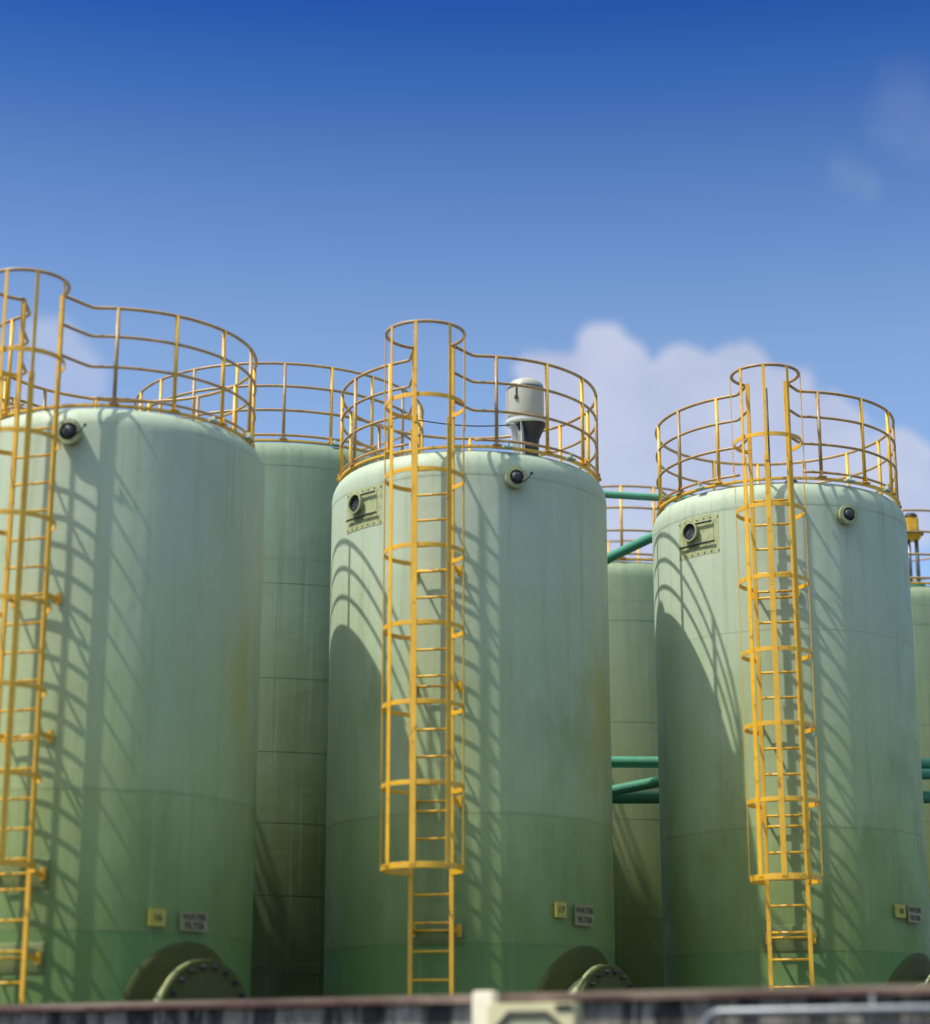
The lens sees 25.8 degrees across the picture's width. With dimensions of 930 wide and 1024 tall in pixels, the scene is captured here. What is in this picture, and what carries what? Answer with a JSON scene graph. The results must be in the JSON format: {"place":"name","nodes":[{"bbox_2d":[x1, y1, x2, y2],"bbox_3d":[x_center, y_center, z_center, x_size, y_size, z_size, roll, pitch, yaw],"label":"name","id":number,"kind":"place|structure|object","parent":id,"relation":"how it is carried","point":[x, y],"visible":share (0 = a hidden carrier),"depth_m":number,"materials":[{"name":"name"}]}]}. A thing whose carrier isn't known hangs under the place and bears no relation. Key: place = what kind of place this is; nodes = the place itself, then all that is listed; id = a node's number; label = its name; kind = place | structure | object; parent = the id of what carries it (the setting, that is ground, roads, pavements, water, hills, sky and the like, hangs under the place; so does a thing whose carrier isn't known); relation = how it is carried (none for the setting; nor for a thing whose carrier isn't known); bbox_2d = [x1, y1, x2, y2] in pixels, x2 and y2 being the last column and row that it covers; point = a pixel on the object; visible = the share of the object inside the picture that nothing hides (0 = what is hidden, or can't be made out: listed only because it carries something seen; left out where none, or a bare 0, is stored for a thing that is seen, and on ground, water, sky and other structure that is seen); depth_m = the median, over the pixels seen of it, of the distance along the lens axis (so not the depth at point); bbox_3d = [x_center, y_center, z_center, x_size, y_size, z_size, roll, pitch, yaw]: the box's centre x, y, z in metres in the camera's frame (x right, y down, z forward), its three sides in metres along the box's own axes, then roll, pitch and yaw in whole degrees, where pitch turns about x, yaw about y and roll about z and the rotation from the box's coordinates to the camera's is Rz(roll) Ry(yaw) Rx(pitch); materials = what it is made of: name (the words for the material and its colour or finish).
{"place":"outdoors","nodes":[
{"label":"outdoors","id":0,"kind":"place"},
{"bbox_2d":[0,984,929,1023],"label":"containment wall","id":1,"kind":"structure","parent":0,"point":[688,1006],"depth_m":16.33,"materials":[{"name":"concrete"}]},
{"bbox_2d":[0,0,929,585],"label":"sky","id":2,"kind":"structure","parent":0,"point":[651,202],"materials":[{"name":"blue"}]},
{"bbox_2d":[612,769,929,795],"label":"green pipe","id":3,"kind":"object","parent":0,"point":[635,786],"visible":0.02,"depth_m":26.36,"materials":[{"name":"metal"}]},
{"label":"ground","id":4,"kind":"structure","parent":0,"visible":0},
{"bbox_2d":[2,396,50,416],"bbox_3d":[-6.700,3.643,25.160,3.305,9.918,3.305,0,-16,0],"label":"storage tank","id":5,"kind":"object","parent":4,"relation":"on","point":[22,401],"depth_m":25.48,"materials":[{"name":"laminate"}]},
{"bbox_2d":[0,267,264,1004],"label":"storage tank","id":6,"kind":"object","parent":4,"relation":"on","point":[131,555],"visible":0.95,"depth_m":20.51,"materials":[{"name":"green metal"}]},
{"bbox_2d":[148,908,165,926],"bbox_3d":[-3.017,3.973,19.877,0.180,0.170,0.054,9,-18,-30],"label":"tank number sign","id":7,"kind":"object","parent":6,"relation":"attached to","point":[157,917],"visible":1,"depth_m":19.85,"materials":[{"name":"yellow paint"}]},
{"bbox_2d":[179,911,207,932],"bbox_3d":[-2.695,4.062,20.118,0.054,0.190,0.340,-15,-22,42],"label":"tank name sign","id":8,"kind":"object","parent":6,"relation":"attached to","point":[194,921],"visible":1,"depth_m":20.09,"materials":[{"name":"white metal"}]},
{"bbox_2d":[134,362,423,998],"bbox_3d":[-2.671,3.832,27.802,4.429,10.996,4.429,0,-16,0],"label":"storage tank","id":9,"kind":"object","parent":4,"relation":"on","point":[287,951],"visible":0.3,"depth_m":26.00,"materials":[{"name":"metal"}]},
{"bbox_2d":[323,319,634,996],"bbox_3d":[0.170,3.179,23.104,3.293,9.688,4.021,5,-17,-19],"label":"storage tank","id":10,"kind":"object","parent":4,"relation":"on","point":[469,830],"visible":0.95,"depth_m":22.27,"materials":[{"name":"green metal"}]},
{"bbox_2d":[506,377,544,455],"bbox_3d":[0.700,-0.957,24.767,0.625,1.365,0.539,-7,-17,22],"label":"agitator motor","id":11,"kind":"object","parent":10,"relation":"on","point":[530,401],"visible":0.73,"depth_m":24.66,"materials":[{"name":"beige paint"}]},
{"bbox_2d":[418,420,510,426],"bbox_3d":[0.024,-0.713,24.552,1.337,0.828,0.024,3,-16,-11],"label":"power cable","id":12,"kind":"object","parent":11,"relation":"attached to","point":[466,425],"visible":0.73,"depth_m":24.65,"materials":[{"name":"metal"}]},
{"bbox_2d":[555,902,566,917],"bbox_3d":[1.018,4.263,21.744,0.150,0.165,0.054,11,-19,-34],"label":"tank number sign","id":13,"kind":"object","parent":10,"relation":"attached to","point":[560,909],"visible":1,"depth_m":21.72,"materials":[{"name":"yellow metal"}]},
{"bbox_2d":[574,904,593,926],"bbox_3d":[1.279,4.365,21.956,0.054,0.225,0.310,-14,-21,41],"label":"tank name sign","id":14,"kind":"object","parent":10,"relation":"attached to","point":[584,915],"visible":1,"depth_m":21.93,"materials":[{"name":"grey laminate"}]},
{"bbox_2d":[472,991,498,1023],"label":"fence post","id":15,"kind":"object","parent":4,"relation":"on","point":[481,1000],"visible":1,"depth_m":15.98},
{"bbox_2d":[487,1002,582,1023],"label":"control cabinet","id":16,"kind":"object","parent":4,"relation":"on","point":[540,1013],"visible":1,"depth_m":15.71,"materials":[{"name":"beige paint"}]},
{"bbox_2d":[607,532,651,563],"bbox_3d":[2.344,4.574,26.507,1.771,8.861,0.334,-12,-20,36],"label":"green pipe","id":17,"kind":"object","parent":4,"relation":"on","point":[630,547],"visible":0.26,"depth_m":27.66,"materials":[{"name":"metal"}]},
{"bbox_2d":[604,491,690,501],"bbox_3d":[2.405,4.173,25.767,2.168,9.229,0.568,6,-17,-19],"label":"green pipe","id":18,"kind":"object","parent":4,"relation":"on","point":[631,496],"visible":0.03,"depth_m":26.91,"materials":[{"name":"metal"}]},
{"bbox_2d":[601,485,695,989],"bbox_3d":[2.260,4.829,29.450,3.298,9.976,3.298,0,-16,0],"label":"storage tank","id":19,"kind":"object","parent":4,"relation":"on","point":[638,925],"visible":0.11,"depth_m":28.19,"materials":[{"name":"metal"}]},
{"bbox_2d":[611,756,929,768],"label":"green pipe","id":20,"kind":"object","parent":4,"relation":"on","point":[632,762],"depth_m":26.52,"materials":[{"name":"metal"}]},
{"bbox_2d":[612,791,929,803],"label":"green pipe","id":21,"kind":"object","parent":4,"relation":"on","point":[644,797],"depth_m":26.57,"materials":[{"name":"metal"}]},
{"bbox_2d":[652,363,929,989],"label":"storage tank","id":22,"kind":"object","parent":4,"relation":"on","point":[792,834],"visible":1,"depth_m":23.48,"materials":[{"name":"green metal"}]},
{"bbox_2d":[766,388,773,482],"bbox_3d":[3.660,-0.916,24.478,0.100,1.220,0.100,0,-16,0],"label":"lightning rod","id":23,"kind":"object","parent":22,"relation":"on","point":[768,429],"visible":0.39,"depth_m":24.51,"materials":[{"name":"metal"}]},
{"bbox_2d":[894,904,905,917],"bbox_3d":[4.917,4.518,22.971,0.170,0.150,0.054,12,-20,-36],"label":"tank number sign","id":24,"kind":"object","parent":22,"relation":"attached to","point":[899,910],"visible":1,"depth_m":22.95,"materials":[{"name":"yellow metal"}]},
{"bbox_2d":[907,905,921,923],"bbox_3d":[5.111,4.586,23.139,0.054,0.200,0.280,-14,-21,41],"label":"tank name sign","id":25,"kind":"object","parent":22,"relation":"attached to","point":[913,913],"visible":1,"depth_m":23.11,"materials":[{"name":"white metal"}]},
{"bbox_2d":[702,994,929,1023],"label":"pipe rail","id":26,"kind":"object","parent":4,"relation":"on","point":[873,1010],"visible":1,"depth_m":14.64,"materials":[{"name":"metal"}]},
{"bbox_2d":[901,509,929,903],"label":"storage tank","id":27,"kind":"object","parent":4,"relation":"on","point":[920,600],"visible":0.09,"depth_m":28.77,"materials":[{"name":"metal"}]},
{"bbox_2d":[905,513,925,585],"bbox_3d":[6.550,0.566,29.692,0.340,1.130,0.340,0,-16,0],"label":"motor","id":28,"kind":"object","parent":27,"relation":"on","point":[911,521],"visible":0.64,"depth_m":29.67,"materials":[{"name":"yellow paint"}]}
]}

